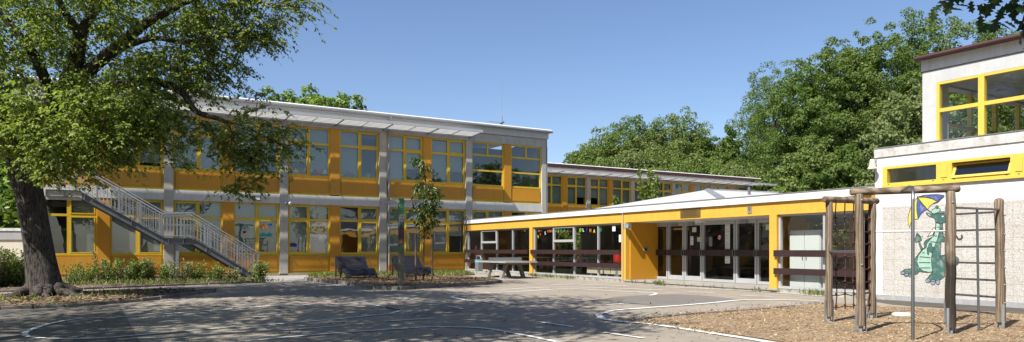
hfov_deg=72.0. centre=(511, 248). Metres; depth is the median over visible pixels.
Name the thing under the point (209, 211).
window
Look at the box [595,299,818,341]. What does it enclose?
painted line
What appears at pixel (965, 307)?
asphalt edge
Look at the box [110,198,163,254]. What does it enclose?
window
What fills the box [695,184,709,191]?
window
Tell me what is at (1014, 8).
oak tree
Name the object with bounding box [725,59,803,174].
broadleaf tree
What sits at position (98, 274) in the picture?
shrub
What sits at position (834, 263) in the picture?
table
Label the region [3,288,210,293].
kerb
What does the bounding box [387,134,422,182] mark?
window
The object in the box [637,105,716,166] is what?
woodland tree
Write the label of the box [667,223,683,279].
door
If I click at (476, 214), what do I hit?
window
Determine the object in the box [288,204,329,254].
window
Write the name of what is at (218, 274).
shrub
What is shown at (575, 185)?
window
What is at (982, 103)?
upper window
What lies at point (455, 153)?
window
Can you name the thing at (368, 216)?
window
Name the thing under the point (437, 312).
asphalt patch
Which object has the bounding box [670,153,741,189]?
woodland tree
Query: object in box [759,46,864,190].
broadleaf tree
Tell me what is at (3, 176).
broadleaf tree
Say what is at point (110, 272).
shrub
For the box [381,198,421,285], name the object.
wooden post
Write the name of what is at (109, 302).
kerb
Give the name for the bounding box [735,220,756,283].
door
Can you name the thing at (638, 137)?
woodland tree
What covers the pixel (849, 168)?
broadleaf tree
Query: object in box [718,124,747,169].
woodland tree
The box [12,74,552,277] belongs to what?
school wing
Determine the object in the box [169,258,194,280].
shrub
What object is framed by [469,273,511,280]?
path
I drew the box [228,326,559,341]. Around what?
painted line
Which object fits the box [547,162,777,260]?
school wing
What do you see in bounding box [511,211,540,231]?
window
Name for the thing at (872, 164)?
wall lamp
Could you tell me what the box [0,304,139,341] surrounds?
asphalt patch
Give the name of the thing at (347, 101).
treetop
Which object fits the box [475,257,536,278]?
ping pong table
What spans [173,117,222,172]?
window
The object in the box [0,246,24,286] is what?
shrub
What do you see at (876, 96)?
broadleaf tree
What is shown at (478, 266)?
litter bin
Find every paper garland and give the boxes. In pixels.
[290,168,327,173]
[341,171,375,177]
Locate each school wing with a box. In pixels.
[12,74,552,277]
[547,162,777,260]
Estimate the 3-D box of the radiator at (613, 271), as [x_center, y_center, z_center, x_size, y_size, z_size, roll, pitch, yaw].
[4.170,0.850,26.321,0.090,0.500,1.450,0,0,-29]
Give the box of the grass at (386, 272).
[0,269,855,302]
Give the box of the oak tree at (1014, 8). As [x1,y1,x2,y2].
[928,0,1023,48]
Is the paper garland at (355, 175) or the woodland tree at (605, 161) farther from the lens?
the woodland tree at (605, 161)
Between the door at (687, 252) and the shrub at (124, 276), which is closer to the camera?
the door at (687, 252)
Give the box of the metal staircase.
[45,162,258,277]
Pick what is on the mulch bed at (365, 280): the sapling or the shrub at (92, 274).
the sapling
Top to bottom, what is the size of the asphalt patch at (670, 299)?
0.001 m
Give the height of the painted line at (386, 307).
0.001 m
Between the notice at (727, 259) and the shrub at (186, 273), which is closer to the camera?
the notice at (727, 259)
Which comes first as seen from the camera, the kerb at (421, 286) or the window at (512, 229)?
the kerb at (421, 286)
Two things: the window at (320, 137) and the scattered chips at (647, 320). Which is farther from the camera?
the window at (320, 137)
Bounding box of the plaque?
[680,208,700,217]
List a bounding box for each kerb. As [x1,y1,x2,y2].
[1,281,265,291]
[1,289,215,309]
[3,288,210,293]
[304,277,501,289]
[639,303,817,319]
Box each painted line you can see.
[21,303,389,338]
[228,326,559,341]
[283,326,330,329]
[366,303,401,313]
[450,289,657,303]
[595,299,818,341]
[604,332,643,337]
[675,287,815,295]
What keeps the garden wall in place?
on the ground at (289, 296)
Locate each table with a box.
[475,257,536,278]
[570,257,596,273]
[833,262,850,286]
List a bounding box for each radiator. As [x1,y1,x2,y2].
[587,267,610,275]
[611,268,620,274]
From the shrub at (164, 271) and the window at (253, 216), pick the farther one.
the window at (253, 216)
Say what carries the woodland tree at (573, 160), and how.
on the ground at (289, 296)
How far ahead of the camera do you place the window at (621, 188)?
60.82 m
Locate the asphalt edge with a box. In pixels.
[856,298,1023,313]
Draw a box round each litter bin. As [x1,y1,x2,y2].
[475,256,482,273]
[613,255,620,276]
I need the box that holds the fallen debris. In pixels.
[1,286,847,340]
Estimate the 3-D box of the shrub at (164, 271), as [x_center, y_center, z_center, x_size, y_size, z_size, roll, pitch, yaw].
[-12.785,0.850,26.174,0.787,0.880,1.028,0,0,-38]
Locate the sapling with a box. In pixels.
[407,154,444,279]
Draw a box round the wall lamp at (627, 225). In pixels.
[623,223,631,228]
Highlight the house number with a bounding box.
[747,206,751,212]
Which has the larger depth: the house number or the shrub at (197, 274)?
the shrub at (197, 274)
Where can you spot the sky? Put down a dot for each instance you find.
(568, 68)
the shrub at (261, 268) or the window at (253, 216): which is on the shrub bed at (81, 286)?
the shrub at (261, 268)
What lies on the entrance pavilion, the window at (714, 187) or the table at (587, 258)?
the table at (587, 258)
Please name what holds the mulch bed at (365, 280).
on the ground at (289, 296)
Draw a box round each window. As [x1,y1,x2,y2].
[45,196,96,254]
[110,111,163,169]
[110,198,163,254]
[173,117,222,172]
[173,200,222,254]
[234,121,278,175]
[234,202,278,254]
[288,125,329,177]
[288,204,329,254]
[340,130,378,180]
[340,206,378,253]
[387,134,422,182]
[387,207,422,253]
[431,138,464,184]
[431,209,464,253]
[467,228,528,273]
[472,141,503,186]
[472,210,503,218]
[511,145,540,188]
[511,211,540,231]
[533,223,620,278]
[547,175,561,204]
[567,176,585,205]
[590,178,607,206]
[613,179,629,202]
[635,181,650,201]
[656,182,671,196]
[675,183,690,194]
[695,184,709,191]
[713,186,726,189]
[731,187,744,189]
[778,210,864,292]
[882,153,1023,187]
[936,66,1023,140]
[949,94,1020,136]
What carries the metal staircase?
on the ground at (289, 296)
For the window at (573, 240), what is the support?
in the entrance pavilion
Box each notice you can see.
[725,224,729,230]
[725,230,729,236]
[725,237,729,243]
[725,256,729,262]
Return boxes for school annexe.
[873,33,1023,307]
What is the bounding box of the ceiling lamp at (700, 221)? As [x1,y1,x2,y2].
[695,220,705,222]
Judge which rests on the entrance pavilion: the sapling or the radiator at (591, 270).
the radiator at (591, 270)
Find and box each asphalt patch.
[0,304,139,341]
[410,308,462,316]
[604,294,740,305]
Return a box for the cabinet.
[790,230,822,287]
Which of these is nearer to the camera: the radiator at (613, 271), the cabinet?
the cabinet
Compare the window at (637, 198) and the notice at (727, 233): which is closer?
the notice at (727, 233)
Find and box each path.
[262,275,306,282]
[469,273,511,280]
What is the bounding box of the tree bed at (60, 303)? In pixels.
[0,289,204,309]
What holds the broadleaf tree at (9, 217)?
on the ground at (289, 296)
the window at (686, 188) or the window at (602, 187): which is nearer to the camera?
the window at (602, 187)
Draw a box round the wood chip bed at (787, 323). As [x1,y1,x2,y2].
[641,303,1023,341]
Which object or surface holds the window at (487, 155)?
in the school wing at (322, 221)
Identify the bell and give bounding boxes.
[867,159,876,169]
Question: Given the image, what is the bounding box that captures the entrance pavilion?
[461,186,875,298]
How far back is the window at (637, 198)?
61.88 m
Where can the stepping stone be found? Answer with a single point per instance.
(901, 313)
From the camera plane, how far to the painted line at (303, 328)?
10.86 m
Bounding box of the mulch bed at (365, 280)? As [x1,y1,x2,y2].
[309,275,494,289]
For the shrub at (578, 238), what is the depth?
46.80 m
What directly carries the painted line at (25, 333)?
on the ground at (289, 296)
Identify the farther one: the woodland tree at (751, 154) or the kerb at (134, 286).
the woodland tree at (751, 154)
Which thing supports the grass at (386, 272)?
on the ground at (289, 296)
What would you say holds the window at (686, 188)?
in the school wing at (572, 187)
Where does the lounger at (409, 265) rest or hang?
on the mulch bed at (365, 280)
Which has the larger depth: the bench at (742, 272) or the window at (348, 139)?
the window at (348, 139)
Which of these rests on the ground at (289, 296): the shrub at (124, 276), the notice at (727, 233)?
the shrub at (124, 276)
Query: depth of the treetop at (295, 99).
61.44 m
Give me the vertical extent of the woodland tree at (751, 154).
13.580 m
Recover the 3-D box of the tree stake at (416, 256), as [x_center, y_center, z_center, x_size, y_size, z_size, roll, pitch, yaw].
[-3.490,0.385,26.445,0.326,1.890,0.079,0,0,0]
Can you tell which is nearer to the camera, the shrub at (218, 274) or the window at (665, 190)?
the shrub at (218, 274)
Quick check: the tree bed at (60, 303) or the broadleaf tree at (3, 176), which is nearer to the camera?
the tree bed at (60, 303)
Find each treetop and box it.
[261,85,307,103]
[274,83,351,107]
[324,94,367,110]
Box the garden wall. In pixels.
[0,228,66,260]
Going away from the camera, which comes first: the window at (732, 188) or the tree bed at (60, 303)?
the tree bed at (60, 303)
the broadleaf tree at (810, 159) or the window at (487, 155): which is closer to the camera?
the window at (487, 155)
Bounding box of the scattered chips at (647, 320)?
[603,305,790,336]
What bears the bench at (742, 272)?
on the entrance pavilion
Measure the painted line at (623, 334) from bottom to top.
0.001 m
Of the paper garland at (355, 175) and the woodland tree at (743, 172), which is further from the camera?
the woodland tree at (743, 172)
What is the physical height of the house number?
0.200 m
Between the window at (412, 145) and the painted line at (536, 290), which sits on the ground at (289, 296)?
the painted line at (536, 290)
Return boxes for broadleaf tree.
[0,153,9,187]
[0,180,19,227]
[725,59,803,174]
[733,96,784,166]
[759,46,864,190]
[767,134,859,236]
[791,36,900,241]
[800,138,874,249]
[837,17,921,160]
[852,78,975,186]
[861,7,977,124]
[897,8,1014,131]
[903,91,1005,137]
[959,20,1023,130]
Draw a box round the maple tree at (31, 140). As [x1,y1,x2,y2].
[0,0,338,297]
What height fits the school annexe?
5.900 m
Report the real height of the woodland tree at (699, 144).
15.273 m
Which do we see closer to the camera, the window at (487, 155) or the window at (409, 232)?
the window at (409, 232)
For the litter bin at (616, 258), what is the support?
on the entrance pavilion
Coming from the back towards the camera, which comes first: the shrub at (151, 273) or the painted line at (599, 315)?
the shrub at (151, 273)
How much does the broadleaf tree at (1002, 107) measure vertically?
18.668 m
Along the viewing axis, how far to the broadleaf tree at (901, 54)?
49.44 m
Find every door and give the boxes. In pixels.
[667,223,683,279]
[684,223,701,280]
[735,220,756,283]
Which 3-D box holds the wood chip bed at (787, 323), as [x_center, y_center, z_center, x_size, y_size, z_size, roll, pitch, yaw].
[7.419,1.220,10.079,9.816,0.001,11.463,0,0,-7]
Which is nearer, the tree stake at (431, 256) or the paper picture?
the tree stake at (431, 256)
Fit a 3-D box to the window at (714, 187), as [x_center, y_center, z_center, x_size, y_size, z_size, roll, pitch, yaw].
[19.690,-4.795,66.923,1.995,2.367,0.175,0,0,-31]
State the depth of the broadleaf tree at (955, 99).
39.30 m
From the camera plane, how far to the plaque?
22.61 m
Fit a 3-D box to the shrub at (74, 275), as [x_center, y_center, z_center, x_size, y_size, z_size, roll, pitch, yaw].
[-14.789,0.870,23.811,0.929,0.786,0.797,0,0,40]
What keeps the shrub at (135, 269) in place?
on the ground at (289, 296)
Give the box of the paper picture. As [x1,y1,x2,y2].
[259,223,271,236]
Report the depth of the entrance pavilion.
25.76 m
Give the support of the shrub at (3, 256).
on the shrub bed at (81, 286)
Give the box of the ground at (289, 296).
[0,261,1019,341]
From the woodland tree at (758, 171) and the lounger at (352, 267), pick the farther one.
the woodland tree at (758, 171)
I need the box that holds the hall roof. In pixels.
[585,187,781,209]
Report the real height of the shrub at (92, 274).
0.842 m
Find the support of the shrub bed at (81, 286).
on the ground at (289, 296)
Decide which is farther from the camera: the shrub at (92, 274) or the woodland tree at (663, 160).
the woodland tree at (663, 160)
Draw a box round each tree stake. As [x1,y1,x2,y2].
[415,234,422,279]
[425,234,432,279]
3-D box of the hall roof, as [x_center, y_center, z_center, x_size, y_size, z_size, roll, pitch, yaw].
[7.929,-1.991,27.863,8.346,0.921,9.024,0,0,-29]
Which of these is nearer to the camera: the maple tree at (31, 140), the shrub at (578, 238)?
the maple tree at (31, 140)
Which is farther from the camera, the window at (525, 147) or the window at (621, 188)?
the window at (621, 188)
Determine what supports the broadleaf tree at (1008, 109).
on the ground at (289, 296)
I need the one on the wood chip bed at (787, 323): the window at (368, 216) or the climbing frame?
the climbing frame
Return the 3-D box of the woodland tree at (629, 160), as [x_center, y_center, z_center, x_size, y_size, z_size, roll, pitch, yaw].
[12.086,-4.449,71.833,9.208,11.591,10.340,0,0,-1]
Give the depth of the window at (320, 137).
33.47 m
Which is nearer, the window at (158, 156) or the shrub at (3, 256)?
the shrub at (3, 256)
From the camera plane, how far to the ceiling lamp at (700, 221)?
23.05 m
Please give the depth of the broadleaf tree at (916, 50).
50.79 m
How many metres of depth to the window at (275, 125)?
32.02 m
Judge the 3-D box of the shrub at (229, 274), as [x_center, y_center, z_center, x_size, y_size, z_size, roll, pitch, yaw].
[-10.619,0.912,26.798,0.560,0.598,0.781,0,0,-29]
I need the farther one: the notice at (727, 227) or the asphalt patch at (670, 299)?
the notice at (727, 227)
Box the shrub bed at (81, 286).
[0,275,254,291]
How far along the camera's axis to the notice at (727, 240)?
23.17 m
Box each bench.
[714,266,746,278]
[739,267,768,281]
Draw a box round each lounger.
[335,256,377,278]
[392,255,433,276]
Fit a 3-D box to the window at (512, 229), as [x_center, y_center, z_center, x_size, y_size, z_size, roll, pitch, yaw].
[-0.713,0.070,34.284,0.121,2.060,6.480,0,0,-29]
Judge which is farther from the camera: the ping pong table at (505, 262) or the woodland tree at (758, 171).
the woodland tree at (758, 171)
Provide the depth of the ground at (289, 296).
13.87 m
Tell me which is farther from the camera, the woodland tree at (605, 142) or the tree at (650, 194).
the woodland tree at (605, 142)
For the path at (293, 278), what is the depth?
29.26 m
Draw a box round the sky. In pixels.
[0,0,1023,163]
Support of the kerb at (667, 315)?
on the ground at (289, 296)
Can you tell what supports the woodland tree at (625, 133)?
on the ground at (289, 296)
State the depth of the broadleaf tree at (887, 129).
36.74 m
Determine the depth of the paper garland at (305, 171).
33.30 m
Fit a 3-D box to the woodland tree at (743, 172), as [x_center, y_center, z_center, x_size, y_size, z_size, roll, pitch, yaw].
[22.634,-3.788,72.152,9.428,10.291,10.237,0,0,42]
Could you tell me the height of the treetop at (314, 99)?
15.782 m
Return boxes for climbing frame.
[822,185,1005,339]
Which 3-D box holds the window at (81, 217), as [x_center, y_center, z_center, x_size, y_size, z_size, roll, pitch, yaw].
[-17.866,-0.921,28.382,1.995,2.357,0.175,0,0,-31]
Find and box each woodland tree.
[562,140,604,165]
[566,126,634,166]
[575,155,624,167]
[598,148,672,182]
[603,114,670,163]
[631,125,686,162]
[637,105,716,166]
[638,144,704,193]
[665,127,726,169]
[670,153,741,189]
[686,136,726,168]
[706,162,772,190]
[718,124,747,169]
[736,163,776,225]
[741,145,779,163]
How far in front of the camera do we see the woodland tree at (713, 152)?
78.65 m
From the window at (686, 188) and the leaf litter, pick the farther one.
the window at (686, 188)
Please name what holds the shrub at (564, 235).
on the ground at (289, 296)
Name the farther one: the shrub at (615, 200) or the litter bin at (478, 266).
the shrub at (615, 200)
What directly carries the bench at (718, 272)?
on the entrance pavilion
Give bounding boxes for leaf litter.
[0,274,499,305]
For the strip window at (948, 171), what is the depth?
15.49 m
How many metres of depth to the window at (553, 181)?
57.31 m
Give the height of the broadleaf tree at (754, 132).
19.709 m
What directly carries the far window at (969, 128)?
in the school annexe
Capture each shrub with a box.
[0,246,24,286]
[0,248,13,283]
[5,258,24,285]
[60,263,90,283]
[73,261,99,282]
[91,251,108,279]
[99,258,126,282]
[114,261,132,280]
[123,257,152,280]
[140,256,158,279]
[155,260,178,279]
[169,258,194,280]
[189,259,206,279]
[205,262,225,280]
[226,266,238,279]
[247,257,269,278]
[552,230,579,261]
[570,206,600,260]
[612,195,624,204]
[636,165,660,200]
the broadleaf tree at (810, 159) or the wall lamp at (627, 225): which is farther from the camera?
the broadleaf tree at (810, 159)
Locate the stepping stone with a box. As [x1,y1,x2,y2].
[891,312,910,315]
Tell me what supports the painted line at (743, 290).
on the ground at (289, 296)
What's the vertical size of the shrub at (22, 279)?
1.006 m
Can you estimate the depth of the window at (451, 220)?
36.93 m
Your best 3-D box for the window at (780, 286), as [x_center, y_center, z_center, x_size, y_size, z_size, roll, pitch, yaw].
[8.111,0.070,18.624,0.121,2.060,2.530,0,0,-29]
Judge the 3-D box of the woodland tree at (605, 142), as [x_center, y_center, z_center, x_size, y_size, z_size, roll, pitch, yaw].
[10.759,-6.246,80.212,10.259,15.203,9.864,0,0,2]
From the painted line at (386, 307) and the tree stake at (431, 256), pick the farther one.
the tree stake at (431, 256)

